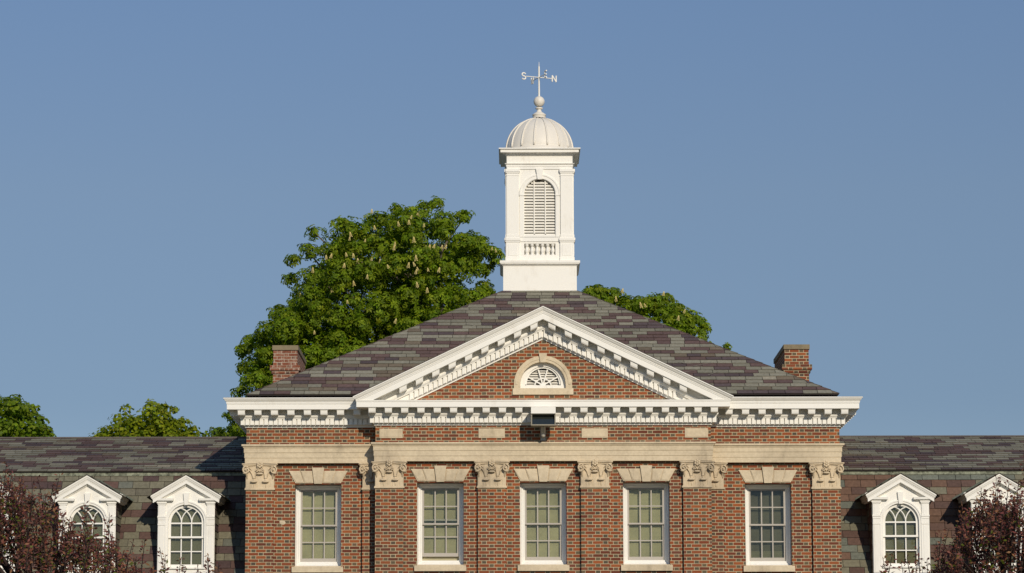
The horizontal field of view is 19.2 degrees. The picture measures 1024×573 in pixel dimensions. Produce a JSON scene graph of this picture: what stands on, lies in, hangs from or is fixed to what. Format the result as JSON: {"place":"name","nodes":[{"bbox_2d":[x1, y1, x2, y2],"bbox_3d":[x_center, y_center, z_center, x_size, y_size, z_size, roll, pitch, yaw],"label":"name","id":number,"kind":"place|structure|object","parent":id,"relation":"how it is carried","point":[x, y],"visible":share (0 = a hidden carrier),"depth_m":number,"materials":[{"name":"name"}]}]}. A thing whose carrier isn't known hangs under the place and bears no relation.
{"place":"outdoors","nodes":[
{"label":"outdoors","id":0,"kind":"place"},
{"bbox_2d":[0,394,56,436],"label":"maple tree","id":1,"kind":"object","parent":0,"point":[16,414],"visible":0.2,"depth_m":91.60,"materials":[{"name":"green plant"}]},
{"bbox_2d":[0,461,222,572],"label":"plum tree","id":2,"kind":"object","parent":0,"point":[65,552],"visible":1,"depth_m":56.49,"materials":[{"name":"purple plant"}]},
{"bbox_2d":[0,437,245,572],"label":"wing building","id":3,"kind":"structure","parent":0,"point":[174,499],"depth_m":66.01,"materials":[{"name":"grey stone"}]},
{"bbox_2d":[88,398,199,436],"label":"lime tree","id":4,"kind":"object","parent":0,"point":[154,424],"visible":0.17,"depth_m":91.42,"materials":[{"name":"green plant"}]},
{"bbox_2d":[197,426,243,436],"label":"lime tree","id":5,"kind":"object","parent":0,"point":[217,432],"visible":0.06,"depth_m":95.00,"materials":[{"name":"green plant"}]},
{"bbox_2d":[221,195,504,436],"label":"chestnut tree","id":6,"kind":"object","parent":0,"point":[410,295],"visible":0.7,"depth_m":87.00,"materials":[{"name":"green plant"}]},
{"bbox_2d":[0,0,1023,436],"label":"sky","id":7,"kind":"structure","parent":0,"point":[844,179],"materials":[{"name":"blue"}]},
{"bbox_2d":[223,96,862,572],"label":"brick building","id":8,"kind":"structure","parent":0,"point":[423,448],"depth_m":64.33,"materials":[{"name":"brick"}]},
{"bbox_2d":[289,468,346,572],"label":"window","id":9,"kind":"structure","parent":8,"relation":"in","point":[318,507],"depth_m":64.72,"materials":[{"name":"white paint"}]},
{"bbox_2d":[411,466,469,570],"bbox_3d":[-1.516,4.933,64.177,1.260,2.228,0.535,0,-9,0],"label":"window","id":10,"kind":"structure","parent":8,"relation":"in","point":[440,506],"depth_m":64.30,"materials":[{"name":"white paint"}]},
{"bbox_2d":[521,67,556,95],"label":"weather vane","id":11,"kind":"object","parent":8,"relation":"on","point":[545,76],"visible":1,"depth_m":72.33,"materials":[{"name":"paint"}]},
{"bbox_2d":[513,353,572,394],"bbox_3d":[0.658,1.877,64.449,1.290,0.885,0.350,0,-9,0],"label":"lunette window","id":12,"kind":"structure","parent":8,"relation":"in","point":[541,376],"depth_m":64.36,"materials":[{"name":"stone"}]},
{"bbox_2d":[514,465,571,570],"bbox_3d":[0.664,4.930,64.177,1.260,2.228,0.535,0,-9,0],"label":"window","id":13,"kind":"structure","parent":8,"relation":"in","point":[543,543],"depth_m":64.31,"materials":[{"name":"white paint"}]},
{"bbox_2d":[531,407,555,440],"bbox_3d":[0.658,2.893,63.815,0.517,0.647,0.740,0,-9,0],"label":"floodlight","id":14,"kind":"object","parent":8,"relation":"attached to","point":[542,418],"visible":1,"depth_m":63.55,"materials":[{"name":"white paint"}]},
{"bbox_2d":[617,465,675,570],"bbox_3d":[2.844,4.926,64.177,1.260,2.228,0.535,0,-9,0],"label":"window","id":15,"kind":"structure","parent":8,"relation":"in","point":[645,505],"depth_m":64.31,"materials":[{"name":"white paint"}]},
{"bbox_2d":[738,467,796,571],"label":"window","id":16,"kind":"structure","parent":8,"relation":"in","point":[767,506],"depth_m":64.74,"materials":[{"name":"white paint"}]},
{"bbox_2d":[581,284,731,349],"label":"chestnut tree","id":17,"kind":"object","parent":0,"point":[665,308],"visible":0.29,"depth_m":88.19,"materials":[{"name":"green plant"}]},
{"bbox_2d":[839,435,1023,572],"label":"wing building","id":18,"kind":"structure","parent":0,"point":[902,496],"depth_m":66.00,"materials":[{"name":"grey stone"}]},
{"bbox_2d":[880,456,1023,572],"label":"plum tree","id":19,"kind":"object","parent":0,"point":[1001,524],"visible":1,"depth_m":56.38,"materials":[{"name":"purple plant"}]}
]}

